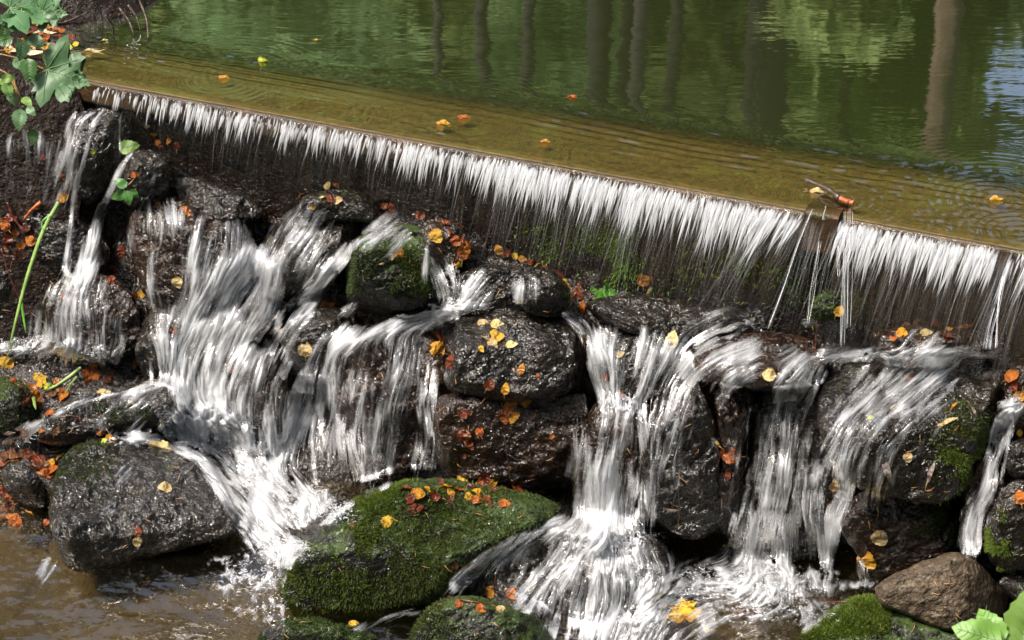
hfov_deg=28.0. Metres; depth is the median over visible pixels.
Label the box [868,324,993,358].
boulder
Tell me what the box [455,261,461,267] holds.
fallen leaf
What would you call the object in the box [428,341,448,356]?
fallen leaf
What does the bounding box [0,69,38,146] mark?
leafy sprig
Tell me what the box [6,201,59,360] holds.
reed
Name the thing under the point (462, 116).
fallen leaf
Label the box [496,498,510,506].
fallen leaf
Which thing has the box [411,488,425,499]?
fallen leaf
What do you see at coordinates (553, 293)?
rock
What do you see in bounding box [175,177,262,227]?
boulder
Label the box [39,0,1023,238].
water
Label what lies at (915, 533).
boulder
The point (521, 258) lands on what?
fallen leaf
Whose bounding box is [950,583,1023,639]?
leafy sprig
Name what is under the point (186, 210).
fallen leaf
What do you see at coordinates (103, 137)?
boulder
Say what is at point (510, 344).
fallen leaf
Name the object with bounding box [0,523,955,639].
pool floor
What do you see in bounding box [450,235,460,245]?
fallen leaf
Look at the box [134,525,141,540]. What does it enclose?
fallen leaf
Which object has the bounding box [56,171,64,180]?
fallen leaf
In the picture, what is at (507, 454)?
twig
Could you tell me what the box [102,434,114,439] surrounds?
fallen leaf
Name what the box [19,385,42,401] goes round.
fallen leaf
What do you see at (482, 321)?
fallen leaf
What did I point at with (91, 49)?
fallen leaf
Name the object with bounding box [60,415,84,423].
twig
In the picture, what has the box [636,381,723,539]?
boulder
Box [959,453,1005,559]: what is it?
boulder
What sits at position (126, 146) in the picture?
leaf
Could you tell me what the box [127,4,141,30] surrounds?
root
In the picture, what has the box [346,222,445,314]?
boulder
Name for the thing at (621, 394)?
fallen leaf
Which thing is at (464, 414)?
fallen leaf
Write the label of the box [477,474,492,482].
fallen leaf
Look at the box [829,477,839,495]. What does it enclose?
fallen leaf
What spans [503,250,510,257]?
fallen leaf
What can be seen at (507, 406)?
fallen leaf
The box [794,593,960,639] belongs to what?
boulder
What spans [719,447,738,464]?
fallen leaf
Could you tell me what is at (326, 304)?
fallen leaf
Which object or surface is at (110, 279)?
fallen leaf
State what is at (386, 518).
fallen leaf
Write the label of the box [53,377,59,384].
fallen leaf
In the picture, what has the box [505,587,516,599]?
fallen leaf
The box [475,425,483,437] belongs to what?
fallen leaf
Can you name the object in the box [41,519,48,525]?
fallen leaf
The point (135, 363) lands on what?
fallen leaf
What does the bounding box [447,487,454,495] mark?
fallen leaf
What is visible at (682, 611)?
fallen leaf
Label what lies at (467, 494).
fallen leaf
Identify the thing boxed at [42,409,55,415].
fallen leaf
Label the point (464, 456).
fallen leaf
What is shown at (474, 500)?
fallen leaf
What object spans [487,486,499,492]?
fallen leaf
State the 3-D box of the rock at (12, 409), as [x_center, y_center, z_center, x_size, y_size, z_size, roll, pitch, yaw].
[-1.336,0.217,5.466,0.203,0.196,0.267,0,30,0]
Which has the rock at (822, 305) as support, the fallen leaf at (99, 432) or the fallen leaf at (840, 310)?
the fallen leaf at (840, 310)
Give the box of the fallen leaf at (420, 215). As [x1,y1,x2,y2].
[415,211,425,219]
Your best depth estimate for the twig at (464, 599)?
4.72 m
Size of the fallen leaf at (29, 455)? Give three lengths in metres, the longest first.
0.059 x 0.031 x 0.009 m
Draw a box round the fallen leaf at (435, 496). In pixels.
[431,489,440,500]
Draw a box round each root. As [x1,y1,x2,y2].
[91,2,102,20]
[104,14,114,33]
[118,7,134,34]
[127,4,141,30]
[138,0,148,38]
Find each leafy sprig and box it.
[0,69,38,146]
[111,173,141,205]
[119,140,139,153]
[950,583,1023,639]
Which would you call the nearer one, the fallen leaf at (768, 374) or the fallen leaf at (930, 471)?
the fallen leaf at (930, 471)
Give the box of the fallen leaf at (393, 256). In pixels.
[389,253,396,259]
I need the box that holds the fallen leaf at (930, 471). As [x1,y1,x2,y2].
[925,462,934,489]
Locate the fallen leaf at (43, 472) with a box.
[37,468,54,478]
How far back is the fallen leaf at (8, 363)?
5.56 m
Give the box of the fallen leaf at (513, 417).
[509,409,519,423]
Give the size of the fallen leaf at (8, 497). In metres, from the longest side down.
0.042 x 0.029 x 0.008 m
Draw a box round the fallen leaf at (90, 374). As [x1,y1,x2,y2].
[82,364,99,383]
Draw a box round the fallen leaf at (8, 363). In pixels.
[0,356,17,368]
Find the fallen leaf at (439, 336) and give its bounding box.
[432,331,444,341]
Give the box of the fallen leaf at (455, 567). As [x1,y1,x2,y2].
[451,562,457,569]
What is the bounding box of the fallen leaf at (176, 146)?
[172,141,180,152]
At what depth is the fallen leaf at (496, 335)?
4.99 m
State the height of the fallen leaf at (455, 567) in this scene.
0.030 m
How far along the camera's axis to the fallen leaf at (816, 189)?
4.83 m
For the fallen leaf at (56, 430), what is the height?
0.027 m
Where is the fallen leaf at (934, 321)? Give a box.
[930,318,943,326]
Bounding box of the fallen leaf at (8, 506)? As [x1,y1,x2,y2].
[0,500,18,511]
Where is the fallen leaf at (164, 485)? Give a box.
[157,481,171,492]
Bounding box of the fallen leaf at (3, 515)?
[0,512,7,518]
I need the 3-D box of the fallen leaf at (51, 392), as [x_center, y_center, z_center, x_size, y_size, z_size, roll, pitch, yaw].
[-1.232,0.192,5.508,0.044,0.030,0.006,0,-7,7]
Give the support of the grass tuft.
on the stream bed
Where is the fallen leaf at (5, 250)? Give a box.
[0,245,8,255]
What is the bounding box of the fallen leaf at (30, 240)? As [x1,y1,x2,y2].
[25,235,35,245]
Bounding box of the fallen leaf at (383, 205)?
[380,203,387,208]
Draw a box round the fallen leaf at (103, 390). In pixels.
[96,388,110,398]
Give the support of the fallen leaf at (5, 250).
on the boulder at (6, 285)
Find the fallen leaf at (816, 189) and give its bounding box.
[803,187,825,192]
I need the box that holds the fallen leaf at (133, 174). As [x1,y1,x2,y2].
[130,171,139,177]
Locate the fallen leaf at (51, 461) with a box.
[48,458,54,465]
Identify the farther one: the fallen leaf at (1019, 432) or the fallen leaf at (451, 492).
the fallen leaf at (451, 492)
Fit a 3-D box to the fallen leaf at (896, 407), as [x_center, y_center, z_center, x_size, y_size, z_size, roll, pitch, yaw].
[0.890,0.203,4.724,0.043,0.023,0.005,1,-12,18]
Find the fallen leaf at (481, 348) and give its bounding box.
[478,344,483,351]
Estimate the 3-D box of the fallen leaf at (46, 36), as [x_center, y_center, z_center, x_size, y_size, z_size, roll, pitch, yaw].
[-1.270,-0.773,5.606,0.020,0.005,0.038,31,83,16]
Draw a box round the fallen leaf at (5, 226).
[0,219,12,234]
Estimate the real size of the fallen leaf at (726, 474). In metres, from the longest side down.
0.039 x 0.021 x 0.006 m
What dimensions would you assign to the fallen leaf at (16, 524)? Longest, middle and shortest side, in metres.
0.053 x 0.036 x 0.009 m
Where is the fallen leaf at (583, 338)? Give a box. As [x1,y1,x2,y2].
[579,329,589,348]
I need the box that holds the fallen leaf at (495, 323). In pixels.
[490,318,503,328]
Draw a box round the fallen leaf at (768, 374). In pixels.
[761,368,775,380]
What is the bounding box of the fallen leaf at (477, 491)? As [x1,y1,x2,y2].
[472,488,482,495]
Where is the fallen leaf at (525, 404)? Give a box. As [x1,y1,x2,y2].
[517,401,530,407]
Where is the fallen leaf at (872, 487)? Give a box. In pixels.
[870,486,883,492]
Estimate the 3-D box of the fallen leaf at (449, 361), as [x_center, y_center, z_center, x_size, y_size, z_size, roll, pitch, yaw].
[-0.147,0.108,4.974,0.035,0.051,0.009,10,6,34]
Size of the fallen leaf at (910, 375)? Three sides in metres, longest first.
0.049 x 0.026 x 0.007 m
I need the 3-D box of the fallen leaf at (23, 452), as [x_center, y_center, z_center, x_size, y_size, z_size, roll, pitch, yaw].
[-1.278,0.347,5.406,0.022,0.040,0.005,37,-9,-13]
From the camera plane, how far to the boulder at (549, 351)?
4.96 m
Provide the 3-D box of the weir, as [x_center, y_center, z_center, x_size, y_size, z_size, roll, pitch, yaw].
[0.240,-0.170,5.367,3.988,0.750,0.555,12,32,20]
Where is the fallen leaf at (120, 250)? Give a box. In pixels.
[114,244,124,260]
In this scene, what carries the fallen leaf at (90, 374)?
on the stream bed
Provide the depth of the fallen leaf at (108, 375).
5.53 m
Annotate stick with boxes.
[803,177,854,205]
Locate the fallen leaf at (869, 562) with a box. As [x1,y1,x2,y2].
[856,551,876,568]
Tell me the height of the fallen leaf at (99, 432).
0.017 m
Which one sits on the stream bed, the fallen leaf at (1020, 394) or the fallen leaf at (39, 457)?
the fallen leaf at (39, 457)
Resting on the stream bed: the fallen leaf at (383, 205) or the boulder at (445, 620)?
the fallen leaf at (383, 205)
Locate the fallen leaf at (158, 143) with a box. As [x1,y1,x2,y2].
[155,139,162,147]
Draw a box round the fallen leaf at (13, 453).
[7,445,21,458]
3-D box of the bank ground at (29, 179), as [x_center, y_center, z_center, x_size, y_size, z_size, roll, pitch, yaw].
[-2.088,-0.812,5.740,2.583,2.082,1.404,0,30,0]
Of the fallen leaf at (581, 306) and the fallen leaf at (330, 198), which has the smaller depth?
the fallen leaf at (581, 306)
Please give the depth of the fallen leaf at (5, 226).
5.50 m
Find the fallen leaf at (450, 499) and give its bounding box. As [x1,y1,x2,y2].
[447,491,453,504]
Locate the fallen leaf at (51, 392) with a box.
[45,386,57,396]
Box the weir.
[76,40,1023,342]
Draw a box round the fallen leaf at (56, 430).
[52,426,59,436]
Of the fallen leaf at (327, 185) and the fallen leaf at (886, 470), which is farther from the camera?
the fallen leaf at (327, 185)
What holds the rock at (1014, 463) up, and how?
on the stream bed
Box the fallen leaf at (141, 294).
[136,290,144,298]
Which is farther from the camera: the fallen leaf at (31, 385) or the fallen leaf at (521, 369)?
the fallen leaf at (31, 385)
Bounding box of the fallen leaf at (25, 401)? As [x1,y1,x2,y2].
[19,396,30,406]
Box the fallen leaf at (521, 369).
[517,363,524,377]
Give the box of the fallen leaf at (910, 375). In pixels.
[903,371,913,383]
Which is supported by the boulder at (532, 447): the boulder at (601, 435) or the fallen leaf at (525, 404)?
the fallen leaf at (525, 404)
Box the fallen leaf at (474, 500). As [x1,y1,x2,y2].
[466,495,481,503]
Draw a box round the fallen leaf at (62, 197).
[54,192,68,202]
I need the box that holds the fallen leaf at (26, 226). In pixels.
[21,223,29,232]
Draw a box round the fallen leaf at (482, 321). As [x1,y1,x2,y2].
[473,319,487,325]
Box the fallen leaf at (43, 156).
[39,152,47,160]
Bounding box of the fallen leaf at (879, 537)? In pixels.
[870,530,887,545]
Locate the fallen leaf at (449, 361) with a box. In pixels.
[445,354,452,368]
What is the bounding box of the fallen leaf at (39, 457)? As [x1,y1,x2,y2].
[31,454,45,465]
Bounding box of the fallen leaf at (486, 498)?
[483,493,490,503]
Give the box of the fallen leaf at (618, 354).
[614,351,624,357]
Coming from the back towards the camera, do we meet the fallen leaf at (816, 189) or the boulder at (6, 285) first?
the boulder at (6, 285)
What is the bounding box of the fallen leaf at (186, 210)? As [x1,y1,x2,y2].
[178,206,190,216]
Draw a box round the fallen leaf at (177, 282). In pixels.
[171,275,182,287]
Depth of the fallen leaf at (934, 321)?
4.83 m
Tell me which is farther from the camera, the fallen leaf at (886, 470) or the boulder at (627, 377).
the boulder at (627, 377)
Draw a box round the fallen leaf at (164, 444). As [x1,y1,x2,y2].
[148,440,171,449]
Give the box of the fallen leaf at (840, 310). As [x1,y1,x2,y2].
[833,306,843,316]
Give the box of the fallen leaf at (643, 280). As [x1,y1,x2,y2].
[637,274,649,291]
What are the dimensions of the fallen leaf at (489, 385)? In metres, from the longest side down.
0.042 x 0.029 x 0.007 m
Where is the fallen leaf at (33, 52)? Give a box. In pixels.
[0,49,42,54]
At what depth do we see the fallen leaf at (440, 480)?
5.01 m
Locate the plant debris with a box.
[2,223,1022,636]
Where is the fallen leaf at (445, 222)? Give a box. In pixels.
[439,220,450,224]
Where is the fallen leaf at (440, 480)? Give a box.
[434,477,444,483]
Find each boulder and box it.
[0,270,13,320]
[38,382,176,445]
[43,273,140,363]
[48,435,240,573]
[70,107,137,210]
[127,195,255,319]
[135,307,192,380]
[164,308,251,428]
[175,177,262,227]
[224,349,289,446]
[255,616,381,639]
[265,218,358,292]
[277,477,560,623]
[299,189,379,222]
[332,322,446,483]
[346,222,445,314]
[407,595,554,639]
[430,392,589,490]
[441,264,524,318]
[444,308,585,402]
[454,517,670,639]
[572,396,642,523]
[585,295,748,342]
[590,326,688,400]
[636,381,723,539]
[692,332,827,391]
[715,384,759,539]
[740,387,848,566]
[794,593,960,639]
[816,353,1007,505]
[840,492,959,576]
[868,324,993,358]
[875,552,1007,631]
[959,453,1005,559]
[983,479,1023,574]
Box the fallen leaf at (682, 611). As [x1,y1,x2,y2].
[667,597,701,622]
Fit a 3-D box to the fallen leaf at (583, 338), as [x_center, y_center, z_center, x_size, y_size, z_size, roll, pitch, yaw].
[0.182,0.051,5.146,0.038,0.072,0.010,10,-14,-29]
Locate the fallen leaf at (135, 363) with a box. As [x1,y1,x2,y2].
[132,358,137,366]
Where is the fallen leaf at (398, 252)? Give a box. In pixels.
[395,249,403,259]
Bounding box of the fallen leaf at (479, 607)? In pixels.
[474,603,485,611]
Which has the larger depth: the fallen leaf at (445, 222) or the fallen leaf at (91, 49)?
the fallen leaf at (91, 49)
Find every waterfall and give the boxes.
[0,111,1023,639]
[92,88,1023,362]
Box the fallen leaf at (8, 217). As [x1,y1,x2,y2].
[4,213,16,221]
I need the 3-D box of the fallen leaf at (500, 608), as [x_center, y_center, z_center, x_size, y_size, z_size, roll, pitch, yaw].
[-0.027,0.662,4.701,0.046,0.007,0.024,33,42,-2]
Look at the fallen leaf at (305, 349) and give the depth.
5.20 m
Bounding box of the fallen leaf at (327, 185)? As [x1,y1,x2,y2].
[324,181,329,188]
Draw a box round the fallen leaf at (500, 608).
[495,605,505,613]
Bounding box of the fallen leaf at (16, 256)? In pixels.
[11,252,25,260]
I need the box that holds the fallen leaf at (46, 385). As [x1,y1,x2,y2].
[42,382,53,388]
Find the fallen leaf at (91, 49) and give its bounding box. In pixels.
[73,48,105,51]
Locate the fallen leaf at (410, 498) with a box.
[405,492,418,503]
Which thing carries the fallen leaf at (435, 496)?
on the boulder at (384, 572)
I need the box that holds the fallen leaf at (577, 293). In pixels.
[572,282,583,305]
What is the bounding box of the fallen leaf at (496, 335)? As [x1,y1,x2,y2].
[489,329,503,341]
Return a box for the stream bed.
[0,107,1023,633]
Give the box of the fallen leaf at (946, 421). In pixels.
[935,417,956,426]
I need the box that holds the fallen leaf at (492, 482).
[488,479,496,486]
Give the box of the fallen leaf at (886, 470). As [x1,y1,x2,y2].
[881,454,891,482]
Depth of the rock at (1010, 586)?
4.77 m
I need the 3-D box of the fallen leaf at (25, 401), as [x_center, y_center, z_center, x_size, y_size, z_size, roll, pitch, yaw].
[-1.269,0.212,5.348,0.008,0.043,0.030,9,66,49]
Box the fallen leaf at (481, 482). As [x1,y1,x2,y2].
[477,480,487,487]
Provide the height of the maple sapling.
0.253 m
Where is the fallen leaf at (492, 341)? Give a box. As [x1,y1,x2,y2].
[486,337,497,347]
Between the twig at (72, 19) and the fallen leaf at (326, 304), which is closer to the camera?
the fallen leaf at (326, 304)
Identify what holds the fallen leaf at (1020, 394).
on the rock at (1018, 367)
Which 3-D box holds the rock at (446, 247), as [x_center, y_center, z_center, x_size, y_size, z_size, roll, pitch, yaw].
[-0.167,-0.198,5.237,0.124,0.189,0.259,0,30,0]
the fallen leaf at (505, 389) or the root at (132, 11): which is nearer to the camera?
the fallen leaf at (505, 389)
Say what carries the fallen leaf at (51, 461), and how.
on the stream bed
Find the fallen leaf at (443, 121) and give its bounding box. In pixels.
[436,119,449,124]
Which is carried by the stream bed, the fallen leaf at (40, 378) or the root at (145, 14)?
the fallen leaf at (40, 378)
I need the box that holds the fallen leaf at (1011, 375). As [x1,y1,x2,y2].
[1001,369,1018,382]
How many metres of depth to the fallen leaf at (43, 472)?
5.35 m
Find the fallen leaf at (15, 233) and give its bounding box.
[12,228,18,238]
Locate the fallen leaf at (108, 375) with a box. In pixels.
[102,369,115,382]
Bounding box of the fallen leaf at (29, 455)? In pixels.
[22,450,35,461]
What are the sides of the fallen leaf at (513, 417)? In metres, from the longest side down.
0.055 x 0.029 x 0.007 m
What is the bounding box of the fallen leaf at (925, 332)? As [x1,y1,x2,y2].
[919,328,932,335]
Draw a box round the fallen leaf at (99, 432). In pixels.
[95,430,103,435]
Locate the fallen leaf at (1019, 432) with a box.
[1017,429,1022,435]
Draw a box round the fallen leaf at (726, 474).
[723,471,730,479]
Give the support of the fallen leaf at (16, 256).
on the boulder at (6, 285)
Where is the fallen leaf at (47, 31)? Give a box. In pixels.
[28,29,55,33]
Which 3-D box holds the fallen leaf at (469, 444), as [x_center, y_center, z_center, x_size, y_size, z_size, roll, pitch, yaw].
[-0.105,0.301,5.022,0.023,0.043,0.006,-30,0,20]
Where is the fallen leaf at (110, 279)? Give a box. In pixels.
[104,275,116,284]
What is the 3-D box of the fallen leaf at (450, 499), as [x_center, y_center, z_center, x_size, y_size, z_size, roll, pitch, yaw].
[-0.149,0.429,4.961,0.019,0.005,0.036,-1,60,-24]
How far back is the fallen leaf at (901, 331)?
4.75 m
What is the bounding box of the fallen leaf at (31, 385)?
[24,378,35,386]
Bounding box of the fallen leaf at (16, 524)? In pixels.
[8,513,21,528]
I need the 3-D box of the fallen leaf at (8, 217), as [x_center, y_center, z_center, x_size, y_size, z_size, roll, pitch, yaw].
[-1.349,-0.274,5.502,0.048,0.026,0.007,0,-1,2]
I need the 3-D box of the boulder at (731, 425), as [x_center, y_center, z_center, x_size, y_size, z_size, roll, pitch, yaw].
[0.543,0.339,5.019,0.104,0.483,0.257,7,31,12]
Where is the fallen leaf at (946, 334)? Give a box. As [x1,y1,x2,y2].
[941,332,953,336]
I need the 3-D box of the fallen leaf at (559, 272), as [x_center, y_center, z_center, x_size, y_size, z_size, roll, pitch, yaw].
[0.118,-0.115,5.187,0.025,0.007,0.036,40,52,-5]
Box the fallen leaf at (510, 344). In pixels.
[501,340,517,347]
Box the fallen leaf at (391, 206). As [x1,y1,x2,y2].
[388,203,395,210]
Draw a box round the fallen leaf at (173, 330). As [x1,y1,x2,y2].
[170,326,176,336]
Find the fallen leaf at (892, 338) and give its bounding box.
[889,334,897,340]
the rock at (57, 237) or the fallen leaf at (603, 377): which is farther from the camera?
the rock at (57, 237)
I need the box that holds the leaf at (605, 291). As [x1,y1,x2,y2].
[590,284,616,299]
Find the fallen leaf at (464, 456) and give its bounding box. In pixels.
[461,453,469,458]
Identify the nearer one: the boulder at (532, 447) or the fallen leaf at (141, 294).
the boulder at (532, 447)
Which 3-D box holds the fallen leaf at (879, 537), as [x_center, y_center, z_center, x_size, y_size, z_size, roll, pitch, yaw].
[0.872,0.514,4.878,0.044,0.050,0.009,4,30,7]
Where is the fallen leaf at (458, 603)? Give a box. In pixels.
[452,600,463,606]
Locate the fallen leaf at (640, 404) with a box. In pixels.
[634,400,642,408]
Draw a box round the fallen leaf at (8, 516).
[5,513,21,519]
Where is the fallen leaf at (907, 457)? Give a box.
[903,449,912,462]
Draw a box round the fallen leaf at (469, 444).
[465,439,473,449]
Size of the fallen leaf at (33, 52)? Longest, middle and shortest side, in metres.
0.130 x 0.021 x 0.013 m
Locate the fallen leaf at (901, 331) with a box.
[894,327,907,336]
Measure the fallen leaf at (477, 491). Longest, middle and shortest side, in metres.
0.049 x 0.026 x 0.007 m
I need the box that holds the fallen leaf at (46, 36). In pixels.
[43,34,49,39]
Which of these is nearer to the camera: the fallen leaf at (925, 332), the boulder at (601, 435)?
the fallen leaf at (925, 332)
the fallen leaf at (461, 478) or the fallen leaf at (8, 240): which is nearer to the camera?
the fallen leaf at (461, 478)
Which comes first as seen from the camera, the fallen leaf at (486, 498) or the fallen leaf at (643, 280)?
the fallen leaf at (486, 498)
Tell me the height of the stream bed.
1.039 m
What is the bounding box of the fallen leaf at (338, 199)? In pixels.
[333,196,343,204]
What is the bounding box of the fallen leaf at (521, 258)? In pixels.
[518,255,526,261]
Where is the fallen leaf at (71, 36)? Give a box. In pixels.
[68,33,74,40]
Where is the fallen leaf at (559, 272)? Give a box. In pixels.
[555,270,562,276]
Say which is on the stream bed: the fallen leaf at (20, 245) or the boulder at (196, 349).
the boulder at (196, 349)
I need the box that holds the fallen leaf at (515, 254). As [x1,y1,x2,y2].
[511,252,517,260]
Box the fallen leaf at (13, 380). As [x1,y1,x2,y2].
[9,378,19,383]
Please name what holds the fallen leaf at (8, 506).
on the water
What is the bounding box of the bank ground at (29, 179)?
[0,0,155,343]
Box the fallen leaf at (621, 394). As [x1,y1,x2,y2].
[617,389,625,399]
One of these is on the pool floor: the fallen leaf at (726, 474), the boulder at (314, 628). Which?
the boulder at (314, 628)
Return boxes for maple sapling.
[0,0,93,107]
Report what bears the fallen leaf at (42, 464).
on the stream bed
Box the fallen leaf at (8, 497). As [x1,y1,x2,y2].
[5,493,14,501]
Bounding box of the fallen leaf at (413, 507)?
[405,503,423,513]
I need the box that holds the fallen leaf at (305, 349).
[298,342,311,359]
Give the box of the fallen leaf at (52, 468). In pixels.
[48,464,57,474]
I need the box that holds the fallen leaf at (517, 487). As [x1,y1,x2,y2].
[512,485,522,491]
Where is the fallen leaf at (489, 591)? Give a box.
[480,585,495,597]
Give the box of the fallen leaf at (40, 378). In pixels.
[33,372,46,387]
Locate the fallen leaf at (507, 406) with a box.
[503,402,516,411]
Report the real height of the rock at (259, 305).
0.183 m
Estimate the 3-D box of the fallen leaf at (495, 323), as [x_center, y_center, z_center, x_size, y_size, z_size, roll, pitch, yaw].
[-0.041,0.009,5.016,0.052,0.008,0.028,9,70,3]
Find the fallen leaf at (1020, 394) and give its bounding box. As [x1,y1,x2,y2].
[1013,388,1023,401]
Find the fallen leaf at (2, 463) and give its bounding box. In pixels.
[0,460,6,466]
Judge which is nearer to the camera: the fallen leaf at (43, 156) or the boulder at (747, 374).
the boulder at (747, 374)
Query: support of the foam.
on the waterfall at (600, 479)
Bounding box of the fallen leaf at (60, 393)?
[56,384,68,400]
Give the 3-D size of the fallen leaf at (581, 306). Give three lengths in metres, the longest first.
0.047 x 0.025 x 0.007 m
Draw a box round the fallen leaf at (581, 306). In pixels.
[578,300,584,317]
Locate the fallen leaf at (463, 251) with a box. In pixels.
[457,241,470,267]
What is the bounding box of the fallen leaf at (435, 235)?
[429,225,442,242]
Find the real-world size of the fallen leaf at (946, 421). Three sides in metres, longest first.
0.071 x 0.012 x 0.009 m
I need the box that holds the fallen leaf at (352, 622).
[348,620,358,625]
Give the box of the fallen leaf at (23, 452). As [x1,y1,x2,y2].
[22,445,30,457]
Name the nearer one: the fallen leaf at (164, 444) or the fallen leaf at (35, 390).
the fallen leaf at (164, 444)
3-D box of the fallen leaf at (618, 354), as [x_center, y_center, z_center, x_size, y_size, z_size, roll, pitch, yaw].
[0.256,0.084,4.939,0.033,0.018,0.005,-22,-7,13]
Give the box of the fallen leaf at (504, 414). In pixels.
[498,403,509,424]
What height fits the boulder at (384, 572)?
0.388 m
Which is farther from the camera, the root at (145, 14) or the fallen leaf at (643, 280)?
the root at (145, 14)
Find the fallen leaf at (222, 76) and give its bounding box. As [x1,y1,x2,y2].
[218,75,228,78]
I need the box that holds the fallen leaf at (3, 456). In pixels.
[0,451,7,460]
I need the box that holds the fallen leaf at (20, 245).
[16,242,24,249]
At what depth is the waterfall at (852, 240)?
4.88 m
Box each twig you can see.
[1,248,47,325]
[6,202,25,233]
[23,200,41,220]
[58,14,81,23]
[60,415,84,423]
[441,594,490,603]
[504,435,516,482]
[674,476,679,537]
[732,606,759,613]
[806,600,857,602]
[814,320,818,349]
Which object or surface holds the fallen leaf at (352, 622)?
on the water
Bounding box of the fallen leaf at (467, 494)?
[463,492,471,499]
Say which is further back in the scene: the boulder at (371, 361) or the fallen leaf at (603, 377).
the boulder at (371, 361)
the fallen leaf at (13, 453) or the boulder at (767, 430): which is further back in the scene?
the fallen leaf at (13, 453)
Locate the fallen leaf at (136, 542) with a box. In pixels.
[132,536,141,546]
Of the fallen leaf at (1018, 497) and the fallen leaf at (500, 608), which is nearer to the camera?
the fallen leaf at (1018, 497)
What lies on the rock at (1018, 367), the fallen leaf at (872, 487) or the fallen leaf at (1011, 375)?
the fallen leaf at (1011, 375)
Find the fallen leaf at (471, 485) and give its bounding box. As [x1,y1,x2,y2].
[463,482,475,488]
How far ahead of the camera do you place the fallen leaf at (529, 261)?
5.21 m
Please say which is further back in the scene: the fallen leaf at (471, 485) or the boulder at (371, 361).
the boulder at (371, 361)
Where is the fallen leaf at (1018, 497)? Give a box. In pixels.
[1013,489,1023,507]
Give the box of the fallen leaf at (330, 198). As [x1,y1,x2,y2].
[326,194,334,201]
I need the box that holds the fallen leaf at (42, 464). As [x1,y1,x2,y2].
[36,459,49,469]
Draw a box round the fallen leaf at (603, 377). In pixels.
[600,374,608,381]
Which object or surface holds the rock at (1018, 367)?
on the stream bed
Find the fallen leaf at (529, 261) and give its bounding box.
[526,259,532,264]
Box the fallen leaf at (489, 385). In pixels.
[483,379,494,393]
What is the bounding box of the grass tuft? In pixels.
[32,367,81,408]
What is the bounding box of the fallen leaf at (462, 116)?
[452,114,469,118]
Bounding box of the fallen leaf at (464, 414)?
[456,409,472,418]
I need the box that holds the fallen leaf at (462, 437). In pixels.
[456,427,470,445]
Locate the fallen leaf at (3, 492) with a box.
[0,486,6,497]
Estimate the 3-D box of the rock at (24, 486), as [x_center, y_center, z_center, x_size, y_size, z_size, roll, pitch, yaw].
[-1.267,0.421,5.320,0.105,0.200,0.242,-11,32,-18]
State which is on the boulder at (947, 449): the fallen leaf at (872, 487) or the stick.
the fallen leaf at (872, 487)
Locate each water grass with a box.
[19,297,25,332]
[41,215,48,231]
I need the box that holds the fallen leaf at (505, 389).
[501,382,509,395]
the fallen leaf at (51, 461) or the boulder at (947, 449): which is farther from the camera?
the fallen leaf at (51, 461)
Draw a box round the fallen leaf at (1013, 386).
[1009,381,1017,392]
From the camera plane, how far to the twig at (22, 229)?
5.50 m
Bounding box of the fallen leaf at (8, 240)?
[3,233,13,248]
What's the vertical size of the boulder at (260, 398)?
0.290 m
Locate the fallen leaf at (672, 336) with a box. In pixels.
[664,330,678,349]
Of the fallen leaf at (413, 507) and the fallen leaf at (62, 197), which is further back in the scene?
the fallen leaf at (62, 197)
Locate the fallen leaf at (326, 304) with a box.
[319,301,335,307]
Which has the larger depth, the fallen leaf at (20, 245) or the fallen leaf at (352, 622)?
the fallen leaf at (20, 245)
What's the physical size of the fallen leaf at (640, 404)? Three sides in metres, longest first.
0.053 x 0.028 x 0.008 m
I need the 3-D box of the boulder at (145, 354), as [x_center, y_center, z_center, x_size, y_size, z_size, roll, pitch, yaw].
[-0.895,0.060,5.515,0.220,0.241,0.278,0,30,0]
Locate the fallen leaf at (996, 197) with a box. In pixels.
[987,195,1002,199]
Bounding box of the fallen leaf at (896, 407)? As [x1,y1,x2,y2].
[890,403,902,411]
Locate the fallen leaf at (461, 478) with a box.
[457,475,467,480]
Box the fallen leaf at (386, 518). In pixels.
[380,515,397,527]
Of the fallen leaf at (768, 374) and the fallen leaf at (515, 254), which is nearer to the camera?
the fallen leaf at (768, 374)
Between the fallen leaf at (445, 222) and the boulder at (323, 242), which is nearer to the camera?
the fallen leaf at (445, 222)
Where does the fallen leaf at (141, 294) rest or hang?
on the stream bed
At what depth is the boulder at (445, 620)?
4.71 m
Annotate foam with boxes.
[1,214,1021,627]
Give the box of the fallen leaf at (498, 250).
[494,244,503,254]
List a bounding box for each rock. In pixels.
[0,376,43,431]
[2,462,47,508]
[34,213,109,277]
[115,150,172,206]
[242,289,286,335]
[279,306,357,378]
[422,218,468,270]
[518,266,571,316]
[807,288,869,324]
[999,570,1023,599]
[1003,437,1023,478]
[1004,358,1023,429]
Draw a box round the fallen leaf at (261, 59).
[258,57,265,61]
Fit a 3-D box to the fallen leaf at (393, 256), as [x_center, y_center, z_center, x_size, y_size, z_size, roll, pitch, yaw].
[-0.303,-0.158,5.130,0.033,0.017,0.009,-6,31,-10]
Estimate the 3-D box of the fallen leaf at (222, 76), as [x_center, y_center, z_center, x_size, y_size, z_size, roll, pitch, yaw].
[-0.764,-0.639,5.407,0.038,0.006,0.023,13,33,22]
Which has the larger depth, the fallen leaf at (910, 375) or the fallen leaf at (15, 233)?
the fallen leaf at (15, 233)

